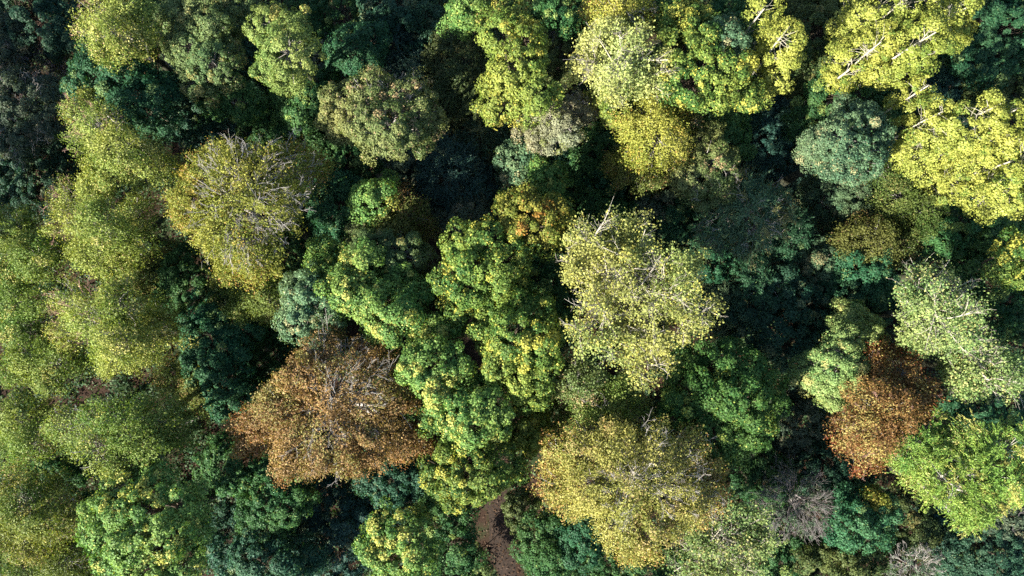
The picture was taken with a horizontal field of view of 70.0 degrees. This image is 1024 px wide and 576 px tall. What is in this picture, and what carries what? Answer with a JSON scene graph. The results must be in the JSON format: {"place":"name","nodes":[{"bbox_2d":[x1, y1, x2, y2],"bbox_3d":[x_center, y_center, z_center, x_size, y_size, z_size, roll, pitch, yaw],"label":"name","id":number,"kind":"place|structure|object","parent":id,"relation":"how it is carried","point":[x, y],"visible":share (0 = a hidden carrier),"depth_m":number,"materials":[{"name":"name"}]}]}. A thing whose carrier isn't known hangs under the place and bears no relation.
{"place":"outdoors","nodes":[
{"label":"outdoors","id":0,"kind":"place"},
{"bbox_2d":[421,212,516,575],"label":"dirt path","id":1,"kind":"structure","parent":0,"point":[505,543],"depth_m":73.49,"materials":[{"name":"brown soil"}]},
{"bbox_2d":[0,0,1023,575],"bbox_3d":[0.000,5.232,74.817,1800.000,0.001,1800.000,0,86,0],"label":"ground","id":2,"kind":"structure","parent":0,"point":[480,522],"depth_m":74.68,"materials":[{"name":"green plant"}]},
{"bbox_2d":[0,117,85,232],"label":"broadleaf tree","id":3,"kind":"object","parent":2,"relation":"on","point":[57,161],"visible":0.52,"depth_m":69.82,"materials":[{"name":"green plant"}]},
{"bbox_2d":[0,62,89,173],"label":"broadleaf tree","id":4,"kind":"object","parent":2,"relation":"on","point":[12,81],"visible":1,"depth_m":64.15,"materials":[{"name":"green plant"}]},
{"bbox_2d":[0,386,99,476],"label":"beech tree","id":5,"kind":"object","parent":2,"relation":"on","point":[16,438],"visible":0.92,"depth_m":60.69,"materials":[{"name":"green plant"}]},
{"bbox_2d":[0,267,100,356],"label":"beech tree","id":6,"kind":"object","parent":2,"relation":"on","point":[32,311],"visible":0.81,"depth_m":61.74,"materials":[{"name":"green plant"}]},
{"bbox_2d":[0,0,101,73],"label":"broadleaf tree","id":7,"kind":"object","parent":2,"relation":"on","point":[60,43],"visible":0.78,"depth_m":65.92,"materials":[{"name":"green plant"}]},
{"bbox_2d":[0,527,105,575],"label":"beech tree","id":8,"kind":"object","parent":2,"relation":"on","point":[71,566],"visible":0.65,"depth_m":60.30,"materials":[{"name":"green plant"}]},
{"bbox_2d":[0,197,109,295],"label":"beech tree","id":9,"kind":"object","parent":2,"relation":"on","point":[23,248],"visible":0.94,"depth_m":61.51,"materials":[{"name":"green plant"}]},
{"bbox_2d":[0,331,121,406],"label":"beech tree","id":10,"kind":"object","parent":2,"relation":"on","point":[45,356],"visible":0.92,"depth_m":61.10,"materials":[{"name":"green plant"}]},
{"bbox_2d":[0,450,141,570],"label":"beech tree","id":11,"kind":"object","parent":2,"relation":"on","point":[26,528],"visible":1,"depth_m":56.89,"materials":[{"name":"green plant"}]},
{"bbox_2d":[37,171,191,284],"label":"beech tree","id":12,"kind":"object","parent":2,"relation":"on","point":[96,236],"visible":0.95,"depth_m":57.92,"materials":[{"name":"green plant"}]},
{"bbox_2d":[66,0,174,75],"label":"beech tree","id":13,"kind":"object","parent":2,"relation":"on","point":[96,29],"visible":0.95,"depth_m":55.75,"materials":[{"name":"green plant"}]},
{"bbox_2d":[32,385,209,488],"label":"beech tree","id":14,"kind":"object","parent":2,"relation":"on","point":[143,424],"visible":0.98,"depth_m":54.65,"materials":[{"name":"green plant"}]},
{"bbox_2d":[39,269,213,385],"bbox_3d":[-32.244,3.277,63.214,14.786,23.471,8.812,7,86,0],"label":"beech tree","id":15,"kind":"object","parent":2,"relation":"on","point":[149,322],"visible":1,"depth_m":55.01,"materials":[{"name":"green plant"}]},
{"bbox_2d":[53,82,211,198],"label":"beech tree","id":16,"kind":"object","parent":2,"relation":"on","point":[128,154],"visible":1,"depth_m":55.42,"materials":[{"name":"green plant"}]},
{"bbox_2d":[59,35,210,148],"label":"maple tree","id":17,"kind":"object","parent":2,"relation":"on","point":[115,89],"visible":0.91,"depth_m":58.77,"materials":[{"name":"green plant"}]},
{"bbox_2d":[71,456,249,575],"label":"maple tree","id":18,"kind":"object","parent":2,"relation":"on","point":[120,516],"visible":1,"depth_m":52.54,"materials":[{"name":"green plant"}]},
{"bbox_2d":[145,239,229,333],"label":"broadleaf tree","id":19,"kind":"object","parent":2,"relation":"on","point":[174,282],"visible":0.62,"depth_m":65.15,"materials":[{"name":"green plant"}]},
{"bbox_2d":[156,8,248,111],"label":"oak tree","id":20,"kind":"object","parent":2,"relation":"on","point":[189,65],"visible":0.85,"depth_m":58.42,"materials":[{"name":"green plant"}]},
{"bbox_2d":[152,0,265,73],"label":"oak tree","id":21,"kind":"object","parent":2,"relation":"on","point":[221,22],"visible":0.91,"depth_m":57.93,"materials":[{"name":"green plant"}]},
{"bbox_2d":[173,287,272,426],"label":"broadleaf tree","id":22,"kind":"object","parent":2,"relation":"on","point":[234,341],"visible":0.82,"depth_m":61.62,"materials":[{"name":"green plant"}]},
{"bbox_2d":[192,428,278,498],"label":"broadleaf tree","id":23,"kind":"object","parent":2,"relation":"on","point":[215,451],"visible":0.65,"depth_m":61.75,"materials":[{"name":"green plant"}]},
{"bbox_2d":[189,70,286,139],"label":"oak tree","id":24,"kind":"object","parent":2,"relation":"on","point":[251,113],"visible":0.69,"depth_m":61.49,"materials":[{"name":"green plant"}]},
{"bbox_2d":[159,128,340,298],"bbox_3d":[-20.281,-6.334,63.115,11.680,25.017,13.859,28,86,2],"label":"beech tree","id":25,"kind":"object","parent":2,"relation":"on","point":[224,202],"visible":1,"depth_m":53.66,"materials":[{"name":"green plant"}]},
{"bbox_2d":[201,247,310,329],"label":"beech tree","id":26,"kind":"object","parent":2,"relation":"on","point":[241,296],"visible":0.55,"depth_m":60.69,"materials":[{"name":"green plant"}]},
{"bbox_2d":[204,526,331,575],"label":"broadleaf tree","id":27,"kind":"object","parent":2,"relation":"on","point":[285,559],"visible":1,"depth_m":61.21,"materials":[{"name":"green plant"}]},
{"bbox_2d":[233,447,322,552],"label":"broadleaf tree","id":28,"kind":"object","parent":2,"relation":"on","point":[298,498],"visible":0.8,"depth_m":61.07,"materials":[{"name":"green plant"}]},
{"bbox_2d":[241,0,326,98],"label":"oak tree","id":29,"kind":"object","parent":2,"relation":"on","point":[284,28],"visible":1,"depth_m":54.24,"materials":[{"name":"green plant"}]},
{"bbox_2d":[267,67,343,137],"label":"broadleaf tree","id":30,"kind":"object","parent":2,"relation":"on","point":[289,110],"visible":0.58,"depth_m":62.79,"materials":[{"name":"green plant"}]},
{"bbox_2d":[270,259,361,348],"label":"oak tree","id":31,"kind":"object","parent":2,"relation":"on","point":[299,293],"visible":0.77,"depth_m":55.42,"materials":[{"name":"green plant"}]},
{"bbox_2d":[220,309,436,490],"bbox_3d":[-14.228,8.860,62.776,17.516,23.574,13.596,0,86,0],"label":"beech tree","id":32,"kind":"object","parent":2,"relation":"on","point":[338,409],"visible":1,"depth_m":53.55,"materials":[{"name":"brown plant"}]},
{"bbox_2d":[273,470,384,575],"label":"broadleaf tree","id":33,"kind":"object","parent":2,"relation":"on","point":[339,532],"visible":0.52,"depth_m":65.41,"materials":[{"name":"green plant"}]},
{"bbox_2d":[303,166,367,254],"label":"maple tree","id":34,"kind":"object","parent":2,"relation":"on","point":[323,211],"visible":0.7,"depth_m":61.57,"materials":[{"name":"green plant"}]},
{"bbox_2d":[322,16,392,98],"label":"maple tree","id":35,"kind":"object","parent":2,"relation":"on","point":[363,32],"visible":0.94,"depth_m":61.68,"materials":[{"name":"green plant"}]},
{"bbox_2d":[345,168,401,229],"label":"maple tree","id":36,"kind":"object","parent":2,"relation":"on","point":[365,197],"visible":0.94,"depth_m":57.34,"materials":[{"name":"green plant"}]},
{"bbox_2d":[313,61,449,166],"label":"oak tree","id":37,"kind":"object","parent":2,"relation":"on","point":[395,137],"visible":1,"depth_m":54.61,"materials":[{"name":"green plant"}]},
{"bbox_2d":[347,260,434,349],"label":"maple tree","id":38,"kind":"object","parent":2,"relation":"on","point":[403,310],"visible":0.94,"depth_m":53.65,"materials":[{"name":"green plant"}]},
{"bbox_2d":[341,215,442,288],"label":"oak tree","id":39,"kind":"object","parent":2,"relation":"on","point":[421,252],"visible":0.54,"depth_m":56.33,"materials":[{"name":"green plant"}]},
{"bbox_2d":[351,447,433,509],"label":"broadleaf tree","id":40,"kind":"object","parent":2,"relation":"on","point":[402,480],"visible":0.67,"depth_m":62.82,"materials":[{"name":"green plant"}]},
{"bbox_2d":[351,494,446,575],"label":"maple tree","id":41,"kind":"object","parent":2,"relation":"on","point":[411,551],"visible":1,"depth_m":55.07,"materials":[{"name":"green plant"}]},
{"bbox_2d":[356,0,447,64],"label":"broadleaf tree","id":42,"kind":"object","parent":2,"relation":"on","point":[408,21],"visible":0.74,"depth_m":63.42,"materials":[{"name":"green plant"}]},
{"bbox_2d":[371,178,444,259],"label":"beech tree","id":43,"kind":"object","parent":2,"relation":"on","point":[402,222],"visible":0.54,"depth_m":58.52,"materials":[{"name":"green plant"}]},
{"bbox_2d":[393,307,477,440],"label":"maple tree","id":44,"kind":"object","parent":2,"relation":"on","point":[427,342],"visible":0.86,"depth_m":53.14,"materials":[{"name":"green plant"}]},
{"bbox_2d":[417,492,488,575],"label":"broadleaf tree","id":45,"kind":"object","parent":2,"relation":"on","point":[457,554],"visible":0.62,"depth_m":62.35,"materials":[{"name":"green plant"}]},
{"bbox_2d":[406,131,503,229],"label":"conifer tree","id":46,"kind":"object","parent":2,"relation":"on","point":[438,160],"visible":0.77,"depth_m":62.14,"materials":[{"name":"green plant"}]},
{"bbox_2d":[416,11,511,129],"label":"conifer tree","id":47,"kind":"object","parent":2,"relation":"on","point":[459,94],"visible":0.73,"depth_m":63.22,"materials":[{"name":"green plant"}]},
{"bbox_2d":[416,421,532,515],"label":"maple tree","id":48,"kind":"object","parent":2,"relation":"on","point":[501,474],"visible":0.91,"depth_m":54.43,"materials":[{"name":"green plant"}]},
{"bbox_2d":[433,361,515,457],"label":"maple tree","id":49,"kind":"object","parent":2,"relation":"on","point":[485,412],"visible":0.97,"depth_m":52.63,"materials":[{"name":"green plant"}]},
{"bbox_2d":[426,213,543,331],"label":"maple tree","id":50,"kind":"object","parent":2,"relation":"on","point":[514,270],"visible":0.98,"depth_m":53.41,"materials":[{"name":"green plant"}]},
{"bbox_2d":[0,0,1022,575],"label":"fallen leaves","id":51,"kind":"object","parent":2,"relation":"on","point":[454,342],"visible":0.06,"depth_m":74.53,"materials":[{"name":"brown plant"}]},
{"bbox_2d":[0,0,1023,575],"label":"undergrowth","id":52,"kind":"object","parent":2,"relation":"on","point":[114,384],"visible":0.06,"depth_m":74.23,"materials":[{"name":"green plant"}]},
{"bbox_2d":[465,275,568,413],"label":"maple tree","id":53,"kind":"object","parent":2,"relation":"on","point":[515,355],"visible":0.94,"depth_m":53.22,"materials":[{"name":"green plant"}]},
{"bbox_2d":[469,0,564,135],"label":"maple tree","id":54,"kind":"object","parent":2,"relation":"on","point":[515,89],"visible":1,"depth_m":53.59,"materials":[{"name":"green plant"}]},
{"bbox_2d":[491,179,576,262],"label":"maple tree","id":55,"kind":"object","parent":2,"relation":"on","point":[511,210],"visible":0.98,"depth_m":54.27,"materials":[{"name":"green plant"}]},
{"bbox_2d":[507,508,586,575],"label":"broadleaf tree","id":56,"kind":"object","parent":2,"relation":"on","point":[530,560],"visible":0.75,"depth_m":63.60,"materials":[{"name":"green plant"}]},
{"bbox_2d":[517,228,587,332],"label":"broadleaf tree","id":57,"kind":"object","parent":2,"relation":"on","point":[558,289],"visible":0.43,"depth_m":61.86,"materials":[{"name":"green plant"}]},
{"bbox_2d":[510,82,600,157],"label":"oak tree","id":58,"kind":"object","parent":2,"relation":"on","point":[565,116],"visible":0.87,"depth_m":58.45,"materials":[{"name":"beige plant"}]},
{"bbox_2d":[547,342,611,426],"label":"beech tree","id":59,"kind":"object","parent":2,"relation":"on","point":[567,384],"visible":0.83,"depth_m":56.51,"materials":[{"name":"green plant"}]},
{"bbox_2d":[550,371,655,442],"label":"beech tree","id":60,"kind":"object","parent":2,"relation":"on","point":[618,390],"visible":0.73,"depth_m":56.60,"materials":[{"name":"green plant"}]},
{"bbox_2d":[552,8,679,145],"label":"ash tree","id":61,"kind":"object","parent":2,"relation":"on","point":[606,40],"visible":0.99,"depth_m":53.11,"materials":[{"name":"green plant"}]},
{"bbox_2d":[526,409,734,572],"bbox_3d":[8.874,15.436,61.439,15.709,25.407,12.651,0,86,0],"label":"beech tree","id":62,"kind":"object","parent":2,"relation":"on","point":[633,503],"visible":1,"depth_m":52.45,"materials":[{"name":"yellow plant"}]},
{"bbox_2d":[552,197,728,395],"bbox_3d":[9.147,1.268,61.098,12.425,28.010,14.100,0,86,0],"label":"ash tree","id":63,"kind":"object","parent":2,"relation":"on","point":[676,300],"visible":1,"depth_m":51.38,"materials":[{"name":"green plant"}]},
{"bbox_2d":[609,94,700,179],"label":"beech tree","id":64,"kind":"object","parent":2,"relation":"on","point":[667,119],"visible":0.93,"depth_m":55.77,"materials":[{"name":"yellow plant"}]},
{"bbox_2d":[654,192,746,293],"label":"broadleaf tree","id":65,"kind":"object","parent":2,"relation":"on","point":[678,232],"visible":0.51,"depth_m":63.41,"materials":[{"name":"green plant"}]},
{"bbox_2d":[666,114,742,214],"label":"oak tree","id":66,"kind":"object","parent":2,"relation":"on","point":[723,155],"visible":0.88,"depth_m":57.38,"materials":[{"name":"green plant"}]},
{"bbox_2d":[647,0,766,138],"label":"maple tree","id":67,"kind":"object","parent":2,"relation":"on","point":[673,30],"visible":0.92,"depth_m":54.36,"materials":[{"name":"green plant"}]},
{"bbox_2d":[651,329,793,469],"bbox_3d":[16.387,9.166,63.630,11.054,21.851,10.237,16,86,1],"label":"maple tree","id":68,"kind":"object","parent":2,"relation":"on","point":[716,392],"visible":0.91,"depth_m":55.38,"materials":[{"name":"green plant"}]},
{"bbox_2d":[660,490,785,575],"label":"ash tree","id":69,"kind":"object","parent":2,"relation":"on","point":[754,545],"visible":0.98,"depth_m":56.16,"materials":[{"name":"green plant"}]},
{"bbox_2d":[686,160,800,272],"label":"larch tree","id":70,"kind":"object","parent":2,"relation":"on","point":[767,198],"visible":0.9,"depth_m":59.00,"materials":[{"name":"green plant"}]},
{"bbox_2d":[729,440,801,557],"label":"broadleaf tree","id":71,"kind":"object","parent":2,"relation":"on","point":[758,464],"visible":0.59,"depth_m":64.44,"materials":[{"name":"green plant"}]},
{"bbox_2d":[731,96,809,202],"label":"broadleaf tree","id":72,"kind":"object","parent":2,"relation":"on","point":[765,162],"visible":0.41,"depth_m":70.71,"materials":[{"name":"green plant"}]},
{"bbox_2d":[736,15,808,110],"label":"poplar tree","id":73,"kind":"object","parent":2,"relation":"on","point":[787,58],"visible":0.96,"depth_m":54.56,"materials":[{"name":"yellow plant"}]},
{"bbox_2d":[718,260,849,378],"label":"broadleaf tree","id":74,"kind":"object","parent":2,"relation":"on","point":[810,326],"visible":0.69,"depth_m":61.87,"materials":[{"name":"green plant"}]},
{"bbox_2d":[750,380,837,476],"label":"broadleaf tree","id":75,"kind":"object","parent":2,"relation":"on","point":[802,407],"visible":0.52,"depth_m":65.98,"materials":[{"name":"green plant"}]},
{"bbox_2d":[747,452,840,545],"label":"bare tree","id":76,"kind":"object","parent":2,"relation":"on","point":[813,508],"visible":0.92,"depth_m":62.93,"materials":[{"name":"grey plant"}]},
{"bbox_2d":[780,0,860,108],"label":"broadleaf tree","id":77,"kind":"object","parent":2,"relation":"on","point":[825,10],"visible":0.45,"depth_m":64.67,"materials":[{"name":"green plant"}]},
{"bbox_2d":[781,429,863,514],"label":"broadleaf tree","id":78,"kind":"object","parent":2,"relation":"on","point":[838,472],"visible":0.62,"depth_m":65.70,"materials":[{"name":"green plant"}]},
{"bbox_2d":[758,91,896,196],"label":"oak tree","id":79,"kind":"object","parent":2,"relation":"on","point":[826,150],"visible":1,"depth_m":55.23,"materials":[{"name":"green plant"}]},
{"bbox_2d":[769,296,891,417],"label":"oak tree","id":80,"kind":"object","parent":2,"relation":"on","point":[848,339],"visible":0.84,"depth_m":57.09,"materials":[{"name":"green plant"}]},
{"bbox_2d":[795,166,884,234],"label":"oak tree","id":81,"kind":"object","parent":2,"relation":"on","point":[813,194],"visible":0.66,"depth_m":66.69,"materials":[{"name":"green plant"}]},
{"bbox_2d":[779,64,914,143],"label":"broadleaf tree","id":82,"kind":"object","parent":2,"relation":"on","point":[817,96],"visible":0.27,"depth_m":63.91,"materials":[{"name":"green plant"}]},
{"bbox_2d":[793,539,900,575],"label":"broadleaf tree","id":83,"kind":"object","parent":2,"relation":"on","point":[844,560],"visible":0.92,"depth_m":64.02,"materials":[{"name":"green plant"}]},
{"bbox_2d":[804,13,900,104],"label":"poplar tree","id":84,"kind":"object","parent":2,"relation":"on","point":[847,50],"visible":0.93,"depth_m":57.15,"materials":[{"name":"yellow plant"}]},
{"bbox_2d":[801,480,906,555],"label":"maple tree","id":85,"kind":"object","parent":2,"relation":"on","point":[840,536],"visible":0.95,"depth_m":61.06,"materials":[{"name":"green plant"}]},
{"bbox_2d":[782,335,949,478],"bbox_3d":[27.823,9.323,62.772,7.601,23.580,11.382,39,87,3],"label":"beech tree","id":86,"kind":"object","parent":2,"relation":"on","point":[900,399],"visible":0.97,"depth_m":53.58,"materials":[{"name":"brown plant"}]},
{"bbox_2d":[832,234,900,307],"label":"broadleaf tree","id":87,"kind":"object","parent":2,"relation":"on","point":[883,288],"visible":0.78,"depth_m":60.98,"materials":[{"name":"green plant"}]},
{"bbox_2d":[819,209,923,278],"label":"beech tree","id":88,"kind":"object","parent":2,"relation":"on","point":[885,235],"visible":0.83,"depth_m":61.67,"materials":[{"name":"green plant"}]},
{"bbox_2d":[816,0,935,73],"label":"poplar tree","id":89,"kind":"object","parent":2,"relation":"on","point":[849,26],"visible":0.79,"depth_m":57.18,"materials":[{"name":"yellow plant"}]},
{"bbox_2d":[805,402,967,495],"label":"larch tree","id":90,"kind":"object","parent":2,"relation":"on","point":[917,445],"visible":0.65,"depth_m":53.52,"materials":[{"name":"green plant"}]},
{"bbox_2d":[823,9,964,113],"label":"poplar tree","id":91,"kind":"object","parent":2,"relation":"on","point":[909,59],"visible":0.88,"depth_m":52.89,"materials":[{"name":"yellow plant"}]},
{"bbox_2d":[841,148,959,250],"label":"beech tree","id":92,"kind":"object","parent":2,"relation":"on","point":[913,199],"visible":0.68,"depth_m":61.99,"materials":[{"name":"green plant"}]},
{"bbox_2d":[870,481,943,562],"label":"broadleaf tree","id":93,"kind":"object","parent":2,"relation":"on","point":[933,534],"visible":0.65,"depth_m":65.53,"materials":[{"name":"green plant"}]},
{"bbox_2d":[835,425,1016,539],"bbox_3d":[33.069,14.826,62.568,9.069,23.251,7.418,31,87,2],"label":"larch tree","id":94,"kind":"object","parent":2,"relation":"on","point":[966,512],"visible":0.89,"depth_m":52.50,"materials":[{"name":"green plant"}]},
{"bbox_2d":[888,93,969,173],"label":"poplar tree","id":95,"kind":"object","parent":2,"relation":"on","point":[919,135],"visible":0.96,"depth_m":55.48,"materials":[{"name":"yellow plant"}]},
{"bbox_2d":[875,253,998,367],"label":"ash tree","id":96,"kind":"object","parent":2,"relation":"on","point":[920,328],"visible":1,"depth_m":54.00,"materials":[{"name":"green plant"}]},
{"bbox_2d":[857,97,1023,208],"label":"poplar tree","id":97,"kind":"object","parent":2,"relation":"on","point":[984,164],"visible":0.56,"depth_m":55.82,"materials":[{"name":"yellow plant"}]},
{"bbox_2d":[867,131,1023,227],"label":"poplar tree","id":98,"kind":"object","parent":2,"relation":"on","point":[993,192],"visible":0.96,"depth_m":54.68,"materials":[{"name":"yellow plant"}]},
{"bbox_2d":[900,87,1012,188],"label":"poplar tree","id":99,"kind":"object","parent":2,"relation":"on","point":[995,98],"visible":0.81,"depth_m":54.08,"materials":[{"name":"yellow plant"}]},
{"bbox_2d":[896,223,1023,293],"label":"maple tree","id":100,"kind":"object","parent":2,"relation":"on","point":[1006,263],"visible":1,"depth_m":56.68,"materials":[{"name":"green plant"}]},
{"bbox_2d":[897,332,1023,410],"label":"ash tree","id":101,"kind":"object","parent":2,"relation":"on","point":[967,379],"visible":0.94,"depth_m":54.76,"materials":[{"name":"green plant"}]},
{"bbox_2d":[900,193,1023,269],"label":"broadleaf tree","id":102,"kind":"object","parent":2,"relation":"on","point":[972,226],"visible":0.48,"depth_m":62.17,"materials":[{"name":"green plant"}]},
{"bbox_2d":[909,0,1023,92],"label":"broadleaf tree","id":103,"kind":"object","parent":2,"relation":"on","point":[996,19],"visible":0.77,"depth_m":62.70,"materials":[{"name":"green plant"}]},
{"bbox_2d":[911,222,1023,348],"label":"broadleaf tree","id":104,"kind":"object","parent":2,"relation":"on","point":[1011,317],"visible":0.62,"depth_m":61.24,"materials":[{"name":"green plant"}]},
{"bbox_2d":[918,407,1023,513],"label":"larch tree","id":105,"kind":"object","parent":2,"relation":"on","point":[1003,486],"visible":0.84,"depth_m":52.78,"materials":[{"name":"green plant"}]},
{"bbox_2d":[930,516,1023,575],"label":"broadleaf tree","id":106,"kind":"object","parent":2,"relation":"on","point":[1013,565],"visible":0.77,"depth_m":64.45,"materials":[{"name":"green plant"}]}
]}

